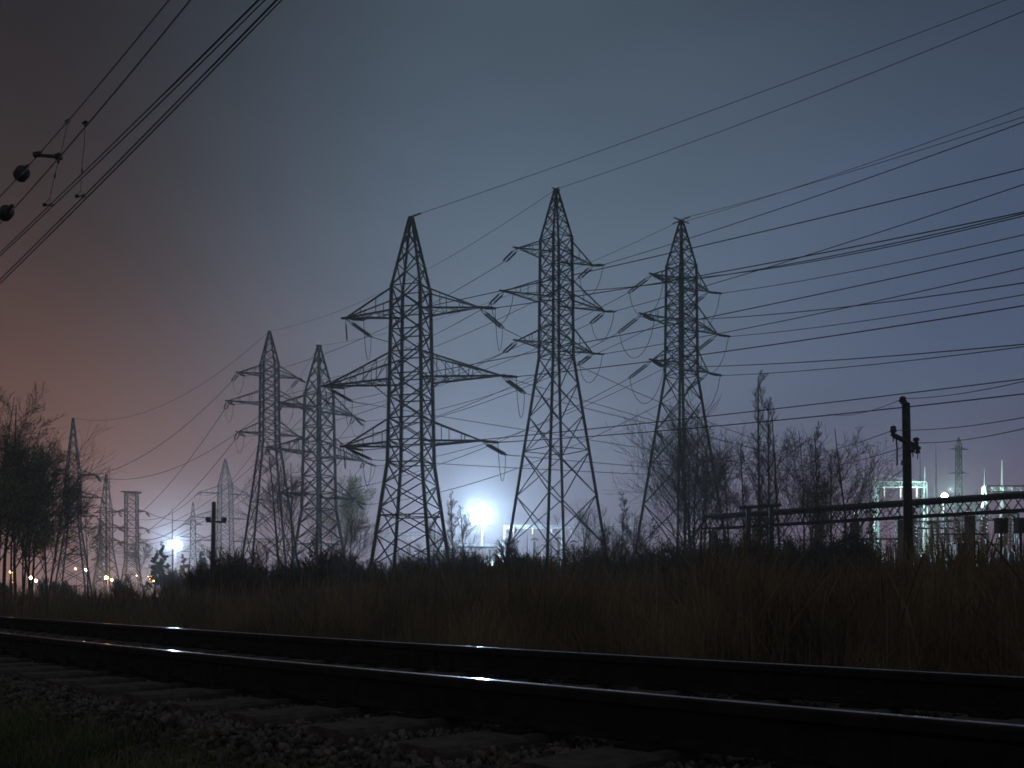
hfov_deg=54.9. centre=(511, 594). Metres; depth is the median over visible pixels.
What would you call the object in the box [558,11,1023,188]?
power cable
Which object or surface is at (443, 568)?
bare shrub
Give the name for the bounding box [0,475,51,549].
leafy tree
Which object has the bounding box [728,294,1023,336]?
power cable
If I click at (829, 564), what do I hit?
bare shrub
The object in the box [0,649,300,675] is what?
railway sleeper
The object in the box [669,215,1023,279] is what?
power cable
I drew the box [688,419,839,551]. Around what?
bare tree
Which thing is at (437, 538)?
bare tree
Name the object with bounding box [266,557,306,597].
bare shrub
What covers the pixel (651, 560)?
bare shrub
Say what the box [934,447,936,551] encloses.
lightning mast
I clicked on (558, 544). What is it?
switchgear unit
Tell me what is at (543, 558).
bare shrub
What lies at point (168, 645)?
railway sleeper
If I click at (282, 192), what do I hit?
sky
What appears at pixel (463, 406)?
power cable
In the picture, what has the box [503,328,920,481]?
power cable
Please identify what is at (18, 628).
railway sleeper
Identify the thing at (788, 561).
bare shrub
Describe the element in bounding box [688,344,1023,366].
power cable
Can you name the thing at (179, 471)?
power cable
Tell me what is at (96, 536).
tree
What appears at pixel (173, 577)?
bare shrub
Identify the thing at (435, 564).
bare shrub
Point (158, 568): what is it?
spruce tree
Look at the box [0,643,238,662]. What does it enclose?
railway sleeper
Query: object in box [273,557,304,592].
bare shrub
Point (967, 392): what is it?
power cable
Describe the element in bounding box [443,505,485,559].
bare tree
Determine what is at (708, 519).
gantry
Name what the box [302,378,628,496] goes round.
power cable
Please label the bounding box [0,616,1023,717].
steel rail
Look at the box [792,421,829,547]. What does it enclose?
bare tree
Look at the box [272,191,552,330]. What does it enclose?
power cable
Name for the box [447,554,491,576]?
bare shrub
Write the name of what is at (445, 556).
bare shrub
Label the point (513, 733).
railway sleeper
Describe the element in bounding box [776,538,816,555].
bare shrub
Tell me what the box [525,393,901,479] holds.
power cable
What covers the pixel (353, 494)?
leafy tree
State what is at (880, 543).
switchgear unit
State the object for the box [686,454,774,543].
bare tree
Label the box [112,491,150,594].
lattice tower
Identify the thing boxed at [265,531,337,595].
bare shrub
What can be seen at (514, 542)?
bare tree
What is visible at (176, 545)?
floodlight mast
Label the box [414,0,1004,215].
power cable
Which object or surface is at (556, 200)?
lattice tower
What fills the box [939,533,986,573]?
switchgear unit
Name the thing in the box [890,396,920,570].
utility pole
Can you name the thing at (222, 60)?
overhead wire
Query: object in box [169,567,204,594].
bare shrub
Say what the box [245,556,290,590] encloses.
bare shrub
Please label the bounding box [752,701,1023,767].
railway sleeper
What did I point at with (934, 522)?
switchgear unit
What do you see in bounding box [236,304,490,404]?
power cable
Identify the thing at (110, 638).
railway sleeper
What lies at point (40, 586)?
bare shrub
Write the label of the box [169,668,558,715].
railway sleeper
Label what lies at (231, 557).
bare shrub
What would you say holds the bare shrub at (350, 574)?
on the ground at (63, 742)
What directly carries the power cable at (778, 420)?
attached to the lattice tower at (401, 361)
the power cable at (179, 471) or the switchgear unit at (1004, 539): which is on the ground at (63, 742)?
the switchgear unit at (1004, 539)
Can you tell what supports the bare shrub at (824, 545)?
on the ground at (63, 742)
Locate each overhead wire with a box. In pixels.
[0,0,169,196]
[0,0,191,223]
[0,0,259,252]
[0,0,266,255]
[0,0,277,279]
[0,0,282,283]
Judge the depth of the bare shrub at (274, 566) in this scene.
77.07 m
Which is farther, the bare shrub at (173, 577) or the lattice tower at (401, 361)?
the bare shrub at (173, 577)
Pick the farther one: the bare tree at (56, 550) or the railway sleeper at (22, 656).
the bare tree at (56, 550)
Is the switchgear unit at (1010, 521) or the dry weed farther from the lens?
the switchgear unit at (1010, 521)
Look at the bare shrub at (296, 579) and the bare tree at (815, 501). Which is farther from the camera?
the bare tree at (815, 501)
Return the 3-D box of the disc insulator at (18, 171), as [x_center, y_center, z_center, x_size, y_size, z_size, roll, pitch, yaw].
[-8.254,-7.092,16.577,0.223,0.225,0.780,0,0,-41]
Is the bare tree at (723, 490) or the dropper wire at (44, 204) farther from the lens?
the bare tree at (723, 490)
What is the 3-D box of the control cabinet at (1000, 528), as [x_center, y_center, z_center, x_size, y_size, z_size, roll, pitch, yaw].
[24.840,-1.757,50.000,0.600,4.260,0.520,0,0,0]
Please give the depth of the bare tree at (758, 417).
86.70 m
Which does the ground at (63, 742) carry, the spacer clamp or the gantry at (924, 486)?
the gantry at (924, 486)
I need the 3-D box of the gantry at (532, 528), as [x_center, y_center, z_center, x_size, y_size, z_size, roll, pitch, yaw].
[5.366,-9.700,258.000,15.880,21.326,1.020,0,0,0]
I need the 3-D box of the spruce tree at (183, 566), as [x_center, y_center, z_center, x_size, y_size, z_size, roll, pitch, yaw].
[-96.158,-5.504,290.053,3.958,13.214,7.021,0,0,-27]
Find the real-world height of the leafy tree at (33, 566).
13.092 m
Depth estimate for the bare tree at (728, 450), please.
95.48 m
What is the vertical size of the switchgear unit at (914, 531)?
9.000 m
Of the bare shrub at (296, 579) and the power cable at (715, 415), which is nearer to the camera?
the bare shrub at (296, 579)
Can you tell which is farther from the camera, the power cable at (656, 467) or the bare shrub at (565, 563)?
the power cable at (656, 467)
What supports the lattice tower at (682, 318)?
on the ground at (63, 742)
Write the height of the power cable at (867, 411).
5.206 m
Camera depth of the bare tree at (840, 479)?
68.01 m
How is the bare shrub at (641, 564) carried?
on the ground at (63, 742)
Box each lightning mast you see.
[109,465,109,593]
[172,504,172,569]
[918,463,920,550]
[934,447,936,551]
[999,463,1003,536]
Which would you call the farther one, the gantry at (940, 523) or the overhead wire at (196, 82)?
the gantry at (940, 523)
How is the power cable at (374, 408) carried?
attached to the lattice tower at (261, 423)
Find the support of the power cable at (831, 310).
attached to the lattice tower at (556, 200)
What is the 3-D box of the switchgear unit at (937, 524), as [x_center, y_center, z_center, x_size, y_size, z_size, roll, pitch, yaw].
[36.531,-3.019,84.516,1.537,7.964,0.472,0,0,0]
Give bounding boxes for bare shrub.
[0,581,12,594]
[35,577,48,593]
[37,581,48,595]
[42,577,62,593]
[61,579,73,597]
[109,573,133,594]
[153,570,169,589]
[161,568,184,592]
[162,569,184,592]
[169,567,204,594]
[175,557,225,604]
[183,540,277,600]
[194,552,259,598]
[199,554,268,596]
[207,547,269,591]
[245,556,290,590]
[245,567,282,597]
[262,556,283,574]
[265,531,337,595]
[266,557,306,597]
[272,563,321,595]
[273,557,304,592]
[315,554,398,592]
[328,544,367,591]
[329,551,373,595]
[330,550,371,579]
[366,561,383,591]
[366,561,400,572]
[369,562,412,589]
[391,556,439,589]
[395,555,432,579]
[396,543,437,571]
[402,546,453,581]
[406,549,463,590]
[434,545,496,580]
[441,550,486,570]
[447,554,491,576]
[456,546,529,590]
[456,561,496,591]
[476,549,519,584]
[481,541,543,586]
[482,550,537,582]
[492,538,583,587]
[552,550,577,579]
[562,545,591,576]
[565,539,633,578]
[577,537,643,582]
[617,541,678,585]
[620,543,699,584]
[621,544,679,586]
[626,523,727,583]
[636,542,687,570]
[658,541,708,580]
[683,525,742,561]
[719,514,804,579]
[768,544,805,579]
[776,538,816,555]
[787,530,828,572]
[798,534,870,578]
[801,524,865,584]
[803,532,880,583]
[823,523,897,574]
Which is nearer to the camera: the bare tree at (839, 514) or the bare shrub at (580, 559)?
the bare shrub at (580, 559)
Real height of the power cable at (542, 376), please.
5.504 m
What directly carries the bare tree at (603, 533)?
on the ground at (63, 742)
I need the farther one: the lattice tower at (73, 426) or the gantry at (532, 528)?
the gantry at (532, 528)
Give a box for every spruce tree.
[140,551,162,593]
[155,541,172,584]
[179,554,187,578]
[196,551,207,566]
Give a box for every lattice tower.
[43,418,106,594]
[89,474,123,596]
[90,525,111,595]
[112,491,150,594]
[180,502,203,570]
[187,459,259,563]
[223,330,315,572]
[265,344,376,570]
[321,213,526,576]
[489,187,616,563]
[617,217,729,555]
[948,438,968,531]
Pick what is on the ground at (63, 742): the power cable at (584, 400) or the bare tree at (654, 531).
the bare tree at (654, 531)
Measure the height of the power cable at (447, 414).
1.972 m
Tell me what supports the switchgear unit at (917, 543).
on the ground at (63, 742)
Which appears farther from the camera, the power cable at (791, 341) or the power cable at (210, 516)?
the power cable at (210, 516)
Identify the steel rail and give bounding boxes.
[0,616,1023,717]
[0,632,1023,767]
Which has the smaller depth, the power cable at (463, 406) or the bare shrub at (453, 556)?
the bare shrub at (453, 556)
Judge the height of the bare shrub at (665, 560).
3.955 m
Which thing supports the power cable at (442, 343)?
attached to the lattice tower at (556, 200)
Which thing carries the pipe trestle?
on the ground at (63, 742)
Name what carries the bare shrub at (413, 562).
on the ground at (63, 742)
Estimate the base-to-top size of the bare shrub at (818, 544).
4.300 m
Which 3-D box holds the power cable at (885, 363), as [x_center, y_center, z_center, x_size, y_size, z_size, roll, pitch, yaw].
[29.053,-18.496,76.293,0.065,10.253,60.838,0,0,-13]
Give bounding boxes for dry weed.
[482,748,517,767]
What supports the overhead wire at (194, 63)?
hanging from the dropper wire at (44, 204)
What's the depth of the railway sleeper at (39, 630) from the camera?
12.87 m
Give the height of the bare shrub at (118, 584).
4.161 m
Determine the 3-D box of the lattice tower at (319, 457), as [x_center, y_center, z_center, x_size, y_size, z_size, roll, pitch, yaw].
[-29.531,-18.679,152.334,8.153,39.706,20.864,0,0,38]
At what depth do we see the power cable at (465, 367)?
121.03 m
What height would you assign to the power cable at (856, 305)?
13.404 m
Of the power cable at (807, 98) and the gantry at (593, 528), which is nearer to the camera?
the power cable at (807, 98)
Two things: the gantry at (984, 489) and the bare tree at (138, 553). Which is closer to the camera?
the gantry at (984, 489)
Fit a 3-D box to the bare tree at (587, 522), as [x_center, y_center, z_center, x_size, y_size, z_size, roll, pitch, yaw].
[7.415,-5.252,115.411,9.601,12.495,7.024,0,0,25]
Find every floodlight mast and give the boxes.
[168,540,182,547]
[472,507,491,548]
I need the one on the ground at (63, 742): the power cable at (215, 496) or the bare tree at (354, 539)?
the bare tree at (354, 539)
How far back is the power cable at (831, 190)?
72.79 m
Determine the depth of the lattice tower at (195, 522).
399.20 m
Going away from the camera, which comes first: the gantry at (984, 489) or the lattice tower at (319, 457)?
the gantry at (984, 489)
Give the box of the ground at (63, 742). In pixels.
[0,595,875,767]
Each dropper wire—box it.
[43,119,70,206]
[75,120,87,197]
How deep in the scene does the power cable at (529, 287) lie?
120.69 m
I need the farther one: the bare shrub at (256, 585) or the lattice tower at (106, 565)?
the lattice tower at (106, 565)
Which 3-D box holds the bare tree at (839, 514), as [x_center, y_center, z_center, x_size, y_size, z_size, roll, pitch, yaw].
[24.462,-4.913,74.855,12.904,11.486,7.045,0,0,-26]
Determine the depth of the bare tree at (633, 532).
99.23 m
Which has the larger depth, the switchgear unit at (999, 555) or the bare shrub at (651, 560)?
the switchgear unit at (999, 555)
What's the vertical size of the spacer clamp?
0.372 m
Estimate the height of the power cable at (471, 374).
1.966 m
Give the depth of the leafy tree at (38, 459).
61.99 m
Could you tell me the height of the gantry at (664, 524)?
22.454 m
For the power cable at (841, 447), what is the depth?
45.14 m
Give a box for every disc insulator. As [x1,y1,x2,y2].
[0,204,13,220]
[13,164,29,181]
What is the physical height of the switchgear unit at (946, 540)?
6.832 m
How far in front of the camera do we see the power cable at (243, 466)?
190.33 m
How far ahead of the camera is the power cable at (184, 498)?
185.49 m
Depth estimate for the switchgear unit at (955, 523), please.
88.63 m
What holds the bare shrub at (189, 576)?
on the ground at (63, 742)
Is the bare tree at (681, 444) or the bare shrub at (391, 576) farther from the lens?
the bare tree at (681, 444)
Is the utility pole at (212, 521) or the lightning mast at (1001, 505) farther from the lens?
the lightning mast at (1001, 505)
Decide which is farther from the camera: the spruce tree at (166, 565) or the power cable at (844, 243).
the spruce tree at (166, 565)
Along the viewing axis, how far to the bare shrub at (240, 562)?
57.59 m
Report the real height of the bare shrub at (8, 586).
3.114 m
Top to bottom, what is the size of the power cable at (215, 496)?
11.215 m
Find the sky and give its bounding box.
[0,0,1023,594]
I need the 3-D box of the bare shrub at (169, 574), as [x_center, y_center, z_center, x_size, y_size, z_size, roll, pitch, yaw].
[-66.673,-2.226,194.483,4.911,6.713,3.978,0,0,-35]
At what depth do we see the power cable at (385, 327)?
118.38 m
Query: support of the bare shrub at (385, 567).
on the ground at (63, 742)
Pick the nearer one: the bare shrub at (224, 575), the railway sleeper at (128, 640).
the railway sleeper at (128, 640)
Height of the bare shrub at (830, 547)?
4.384 m
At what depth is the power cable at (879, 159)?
75.48 m
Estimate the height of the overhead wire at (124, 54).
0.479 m
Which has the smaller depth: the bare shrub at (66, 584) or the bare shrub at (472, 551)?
the bare shrub at (472, 551)
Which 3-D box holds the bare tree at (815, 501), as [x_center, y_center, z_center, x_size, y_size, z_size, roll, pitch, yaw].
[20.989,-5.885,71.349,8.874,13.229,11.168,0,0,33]
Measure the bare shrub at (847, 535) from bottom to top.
4.106 m
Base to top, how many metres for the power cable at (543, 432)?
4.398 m
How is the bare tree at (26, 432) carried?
on the ground at (63, 742)
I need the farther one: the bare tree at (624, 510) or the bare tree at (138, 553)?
the bare tree at (138, 553)
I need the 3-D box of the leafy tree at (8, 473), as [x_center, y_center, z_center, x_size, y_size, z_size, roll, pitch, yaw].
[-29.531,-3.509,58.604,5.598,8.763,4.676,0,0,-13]
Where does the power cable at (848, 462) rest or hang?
attached to the utility pole at (909, 446)
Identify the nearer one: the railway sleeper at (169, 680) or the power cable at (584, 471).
the railway sleeper at (169, 680)
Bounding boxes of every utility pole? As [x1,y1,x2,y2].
[205,502,226,564]
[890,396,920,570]
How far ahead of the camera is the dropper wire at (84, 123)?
13.99 m
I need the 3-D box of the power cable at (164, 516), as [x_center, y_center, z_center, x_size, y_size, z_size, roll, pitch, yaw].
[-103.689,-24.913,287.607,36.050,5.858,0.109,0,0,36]
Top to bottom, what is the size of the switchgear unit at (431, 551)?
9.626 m
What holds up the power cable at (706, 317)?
attached to the lattice tower at (401, 361)
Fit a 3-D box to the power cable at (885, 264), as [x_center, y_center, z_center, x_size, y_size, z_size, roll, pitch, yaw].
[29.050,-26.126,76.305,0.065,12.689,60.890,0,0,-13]
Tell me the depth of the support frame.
61.86 m
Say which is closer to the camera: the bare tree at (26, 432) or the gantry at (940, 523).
the bare tree at (26, 432)
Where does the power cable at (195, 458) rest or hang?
attached to the lattice tower at (261, 423)
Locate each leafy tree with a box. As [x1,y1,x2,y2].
[0,416,101,599]
[0,426,114,592]
[0,437,88,599]
[0,460,71,595]
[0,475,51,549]
[1,515,73,594]
[285,466,391,562]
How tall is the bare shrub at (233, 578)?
3.879 m
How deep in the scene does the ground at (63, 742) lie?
3.61 m
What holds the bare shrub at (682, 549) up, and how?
on the ground at (63, 742)
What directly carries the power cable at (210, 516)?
attached to the lattice tower at (261, 423)
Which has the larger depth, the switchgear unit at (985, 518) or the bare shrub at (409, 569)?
the switchgear unit at (985, 518)
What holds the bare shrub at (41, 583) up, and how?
on the ground at (63, 742)
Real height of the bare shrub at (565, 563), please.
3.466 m
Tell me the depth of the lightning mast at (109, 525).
339.88 m
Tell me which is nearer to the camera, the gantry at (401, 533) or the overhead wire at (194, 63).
the overhead wire at (194, 63)
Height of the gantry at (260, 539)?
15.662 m
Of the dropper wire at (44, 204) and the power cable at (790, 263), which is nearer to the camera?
the dropper wire at (44, 204)
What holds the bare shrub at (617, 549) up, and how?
on the ground at (63, 742)
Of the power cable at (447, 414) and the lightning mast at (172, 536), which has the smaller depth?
the power cable at (447, 414)
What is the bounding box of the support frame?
[739,503,780,551]
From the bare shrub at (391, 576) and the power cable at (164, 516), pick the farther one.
the power cable at (164, 516)
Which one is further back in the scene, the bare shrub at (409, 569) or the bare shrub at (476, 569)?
the bare shrub at (409, 569)
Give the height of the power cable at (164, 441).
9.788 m
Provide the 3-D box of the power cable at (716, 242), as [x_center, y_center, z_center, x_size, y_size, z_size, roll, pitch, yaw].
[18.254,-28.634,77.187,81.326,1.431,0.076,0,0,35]
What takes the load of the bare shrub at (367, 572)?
on the ground at (63, 742)
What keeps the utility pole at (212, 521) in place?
on the ground at (63, 742)
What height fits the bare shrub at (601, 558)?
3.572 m
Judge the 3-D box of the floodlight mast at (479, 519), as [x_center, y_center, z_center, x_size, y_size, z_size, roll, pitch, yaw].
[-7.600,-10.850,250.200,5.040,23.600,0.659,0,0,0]
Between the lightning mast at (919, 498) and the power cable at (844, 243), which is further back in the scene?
the lightning mast at (919, 498)
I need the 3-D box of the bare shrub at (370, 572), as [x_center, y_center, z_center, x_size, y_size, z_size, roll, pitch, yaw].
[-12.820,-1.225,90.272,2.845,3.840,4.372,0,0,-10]
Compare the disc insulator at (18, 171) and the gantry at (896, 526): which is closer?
the disc insulator at (18, 171)
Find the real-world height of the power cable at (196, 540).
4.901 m
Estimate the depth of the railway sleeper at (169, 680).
5.47 m
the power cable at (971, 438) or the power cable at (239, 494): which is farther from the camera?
the power cable at (239, 494)
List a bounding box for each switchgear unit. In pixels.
[414,550,445,558]
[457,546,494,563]
[531,538,537,556]
[555,537,561,563]
[859,538,897,557]
[867,509,877,544]
[913,506,919,567]
[915,524,919,555]
[927,521,936,560]
[934,513,942,561]
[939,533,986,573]
[944,535,954,566]
[951,509,968,559]
[979,515,985,570]
[980,506,988,554]
[986,534,1008,564]
[999,507,1007,561]
[1006,514,1015,564]
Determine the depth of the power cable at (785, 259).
69.72 m
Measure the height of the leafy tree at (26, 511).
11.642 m
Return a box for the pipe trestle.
[702,491,1023,569]
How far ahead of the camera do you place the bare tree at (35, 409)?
64.32 m
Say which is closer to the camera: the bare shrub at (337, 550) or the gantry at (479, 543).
the bare shrub at (337, 550)
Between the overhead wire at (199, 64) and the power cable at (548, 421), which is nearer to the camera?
the overhead wire at (199, 64)
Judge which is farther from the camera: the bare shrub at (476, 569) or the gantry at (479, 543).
the gantry at (479, 543)
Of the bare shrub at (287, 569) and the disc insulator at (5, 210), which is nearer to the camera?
the disc insulator at (5, 210)
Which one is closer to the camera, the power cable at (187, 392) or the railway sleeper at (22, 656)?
the railway sleeper at (22, 656)
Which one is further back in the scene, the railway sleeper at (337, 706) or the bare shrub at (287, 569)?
the bare shrub at (287, 569)
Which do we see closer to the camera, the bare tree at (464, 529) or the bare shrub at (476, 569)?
the bare shrub at (476, 569)
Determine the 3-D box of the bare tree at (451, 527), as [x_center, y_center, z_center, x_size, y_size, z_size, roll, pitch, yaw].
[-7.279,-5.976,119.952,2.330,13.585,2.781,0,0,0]
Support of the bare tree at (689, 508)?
on the ground at (63, 742)
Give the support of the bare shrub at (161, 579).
on the ground at (63, 742)
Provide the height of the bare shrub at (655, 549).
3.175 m
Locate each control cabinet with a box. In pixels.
[993,518,1009,557]
[1013,518,1023,558]
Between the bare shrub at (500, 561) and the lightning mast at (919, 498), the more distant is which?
the lightning mast at (919, 498)
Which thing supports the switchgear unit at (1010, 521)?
on the ground at (63, 742)
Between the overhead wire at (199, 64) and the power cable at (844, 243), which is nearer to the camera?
the overhead wire at (199, 64)
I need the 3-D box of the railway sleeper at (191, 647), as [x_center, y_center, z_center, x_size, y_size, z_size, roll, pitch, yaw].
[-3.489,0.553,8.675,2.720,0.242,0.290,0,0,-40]
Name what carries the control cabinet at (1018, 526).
on the ground at (63, 742)
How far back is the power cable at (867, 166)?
73.82 m
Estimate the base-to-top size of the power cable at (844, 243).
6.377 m
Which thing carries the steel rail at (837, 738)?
on the railway sleeper at (802, 758)
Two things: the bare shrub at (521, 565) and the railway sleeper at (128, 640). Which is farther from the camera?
the bare shrub at (521, 565)
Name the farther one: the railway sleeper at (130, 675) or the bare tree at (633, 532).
the bare tree at (633, 532)
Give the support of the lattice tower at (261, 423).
on the ground at (63, 742)
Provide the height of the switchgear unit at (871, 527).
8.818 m
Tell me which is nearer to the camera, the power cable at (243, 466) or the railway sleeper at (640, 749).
the railway sleeper at (640, 749)
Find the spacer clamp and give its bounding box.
[32,151,62,163]
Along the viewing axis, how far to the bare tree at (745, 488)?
82.38 m
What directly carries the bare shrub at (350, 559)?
on the ground at (63, 742)
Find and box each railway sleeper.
[0,625,22,631]
[0,641,207,657]
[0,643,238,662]
[0,646,269,667]
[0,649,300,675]
[17,651,344,680]
[20,627,46,634]
[35,628,60,636]
[45,655,389,688]
[49,630,72,638]
[60,631,87,638]
[74,632,104,640]
[79,658,434,697]
[90,634,121,642]
[107,636,138,644]
[122,662,499,705]
[127,637,163,647]
[147,640,187,649]
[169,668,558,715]
[230,672,633,729]
[306,677,712,744]
[396,686,812,761]
[519,693,923,767]
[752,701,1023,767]
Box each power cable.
[75,334,265,420]
[81,381,231,477]
[98,440,234,545]
[99,409,224,531]
[103,387,291,479]
[121,453,284,545]
[123,496,194,519]
[126,417,302,530]
[151,523,250,540]
[193,455,266,521]
[202,411,278,495]
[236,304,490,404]
[247,262,503,375]
[253,353,502,435]
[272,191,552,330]
[282,333,617,452]
[294,293,627,407]
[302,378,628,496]
[305,278,578,382]
[307,367,572,440]
[321,221,678,345]
[322,323,590,411]
[344,249,1023,387]
[355,402,879,481]
[364,168,1023,319]
[365,309,685,421]
[365,378,1023,449]
[367,390,685,504]
[372,337,858,477]
[373,459,888,482]
[380,354,689,465]
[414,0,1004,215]
[495,211,1023,307]
[498,393,1023,442]
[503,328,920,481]
[509,455,900,482]
[514,213,1023,292]
[516,305,1023,376]
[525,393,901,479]
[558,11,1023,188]
[603,122,1023,264]
[604,267,1023,353]
[616,184,1023,310]
[654,282,1023,320]
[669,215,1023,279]
[680,116,1023,218]
[687,108,1023,220]
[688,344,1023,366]
[720,234,1023,293]
[720,346,1023,375]
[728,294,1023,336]
[776,431,889,456]
[787,443,915,470]
[830,400,897,415]
[897,417,1023,430]
[905,381,1023,398]
[917,428,1023,442]
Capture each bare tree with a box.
[0,381,112,598]
[0,396,126,560]
[8,446,103,601]
[19,505,96,571]
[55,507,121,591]
[115,532,160,591]
[228,441,304,568]
[235,467,362,569]
[327,508,384,566]
[415,518,455,563]
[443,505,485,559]
[444,492,460,558]
[500,527,519,556]
[537,499,617,555]
[579,520,625,558]
[605,386,765,549]
[608,491,630,561]
[609,508,658,556]
[631,517,665,553]
[636,402,752,552]
[662,422,762,544]
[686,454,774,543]
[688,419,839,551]
[733,442,751,542]
[738,369,768,540]
[741,459,884,548]
[744,427,875,549]
[751,396,790,544]
[776,425,902,545]
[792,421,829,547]
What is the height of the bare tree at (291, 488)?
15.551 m
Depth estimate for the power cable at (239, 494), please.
182.95 m
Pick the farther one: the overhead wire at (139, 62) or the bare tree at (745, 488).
the bare tree at (745, 488)
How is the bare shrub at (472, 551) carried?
on the ground at (63, 742)
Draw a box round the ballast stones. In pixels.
[0,630,964,767]
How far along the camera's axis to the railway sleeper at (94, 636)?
11.17 m
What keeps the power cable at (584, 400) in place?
hanging from the lattice tower at (401, 361)
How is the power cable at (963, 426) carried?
attached to the utility pole at (909, 446)
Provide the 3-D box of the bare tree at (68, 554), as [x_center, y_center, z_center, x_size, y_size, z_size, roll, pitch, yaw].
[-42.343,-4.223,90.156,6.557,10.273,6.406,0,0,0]
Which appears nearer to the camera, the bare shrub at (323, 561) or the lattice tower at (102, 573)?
the bare shrub at (323, 561)
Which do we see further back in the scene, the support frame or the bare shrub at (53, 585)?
the bare shrub at (53, 585)
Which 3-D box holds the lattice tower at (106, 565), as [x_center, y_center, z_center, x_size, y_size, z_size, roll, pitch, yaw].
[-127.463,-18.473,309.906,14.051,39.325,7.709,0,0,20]
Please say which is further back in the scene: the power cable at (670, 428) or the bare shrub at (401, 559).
the power cable at (670, 428)
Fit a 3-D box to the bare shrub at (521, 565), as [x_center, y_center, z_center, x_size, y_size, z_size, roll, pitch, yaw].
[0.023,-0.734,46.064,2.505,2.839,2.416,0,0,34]
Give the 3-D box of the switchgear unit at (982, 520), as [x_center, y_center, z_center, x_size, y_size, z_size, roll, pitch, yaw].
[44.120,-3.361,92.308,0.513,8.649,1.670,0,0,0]
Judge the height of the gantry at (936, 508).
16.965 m
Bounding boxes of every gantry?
[241,529,294,564]
[386,525,438,570]
[437,535,499,553]
[503,525,561,556]
[560,526,621,534]
[626,523,683,539]
[691,515,757,547]
[858,500,899,547]
[873,467,927,554]
[915,504,960,537]
[931,490,977,554]
[940,494,1018,564]
[981,469,1023,557]
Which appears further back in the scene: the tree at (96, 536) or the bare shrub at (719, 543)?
the tree at (96, 536)
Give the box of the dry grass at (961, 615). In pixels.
[0,482,1023,676]
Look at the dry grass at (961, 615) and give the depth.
9.34 m
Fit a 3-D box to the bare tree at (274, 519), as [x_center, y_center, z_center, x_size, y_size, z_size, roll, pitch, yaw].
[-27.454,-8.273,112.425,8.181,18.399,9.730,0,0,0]
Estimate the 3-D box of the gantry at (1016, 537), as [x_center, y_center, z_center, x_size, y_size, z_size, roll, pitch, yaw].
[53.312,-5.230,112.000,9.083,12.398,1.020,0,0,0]
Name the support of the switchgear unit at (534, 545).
on the ground at (63, 742)
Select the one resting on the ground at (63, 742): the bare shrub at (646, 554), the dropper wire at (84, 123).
the bare shrub at (646, 554)
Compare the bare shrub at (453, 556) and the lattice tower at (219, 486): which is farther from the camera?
the lattice tower at (219, 486)
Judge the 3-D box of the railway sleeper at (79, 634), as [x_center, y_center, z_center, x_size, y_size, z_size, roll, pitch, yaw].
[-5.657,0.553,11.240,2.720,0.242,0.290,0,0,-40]
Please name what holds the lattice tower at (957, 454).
on the ground at (63, 742)
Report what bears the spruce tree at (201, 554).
on the ground at (63, 742)
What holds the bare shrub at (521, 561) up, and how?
on the ground at (63, 742)
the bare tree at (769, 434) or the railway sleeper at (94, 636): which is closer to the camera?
the railway sleeper at (94, 636)
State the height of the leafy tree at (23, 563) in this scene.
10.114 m
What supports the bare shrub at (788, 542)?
on the ground at (63, 742)
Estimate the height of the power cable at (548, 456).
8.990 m

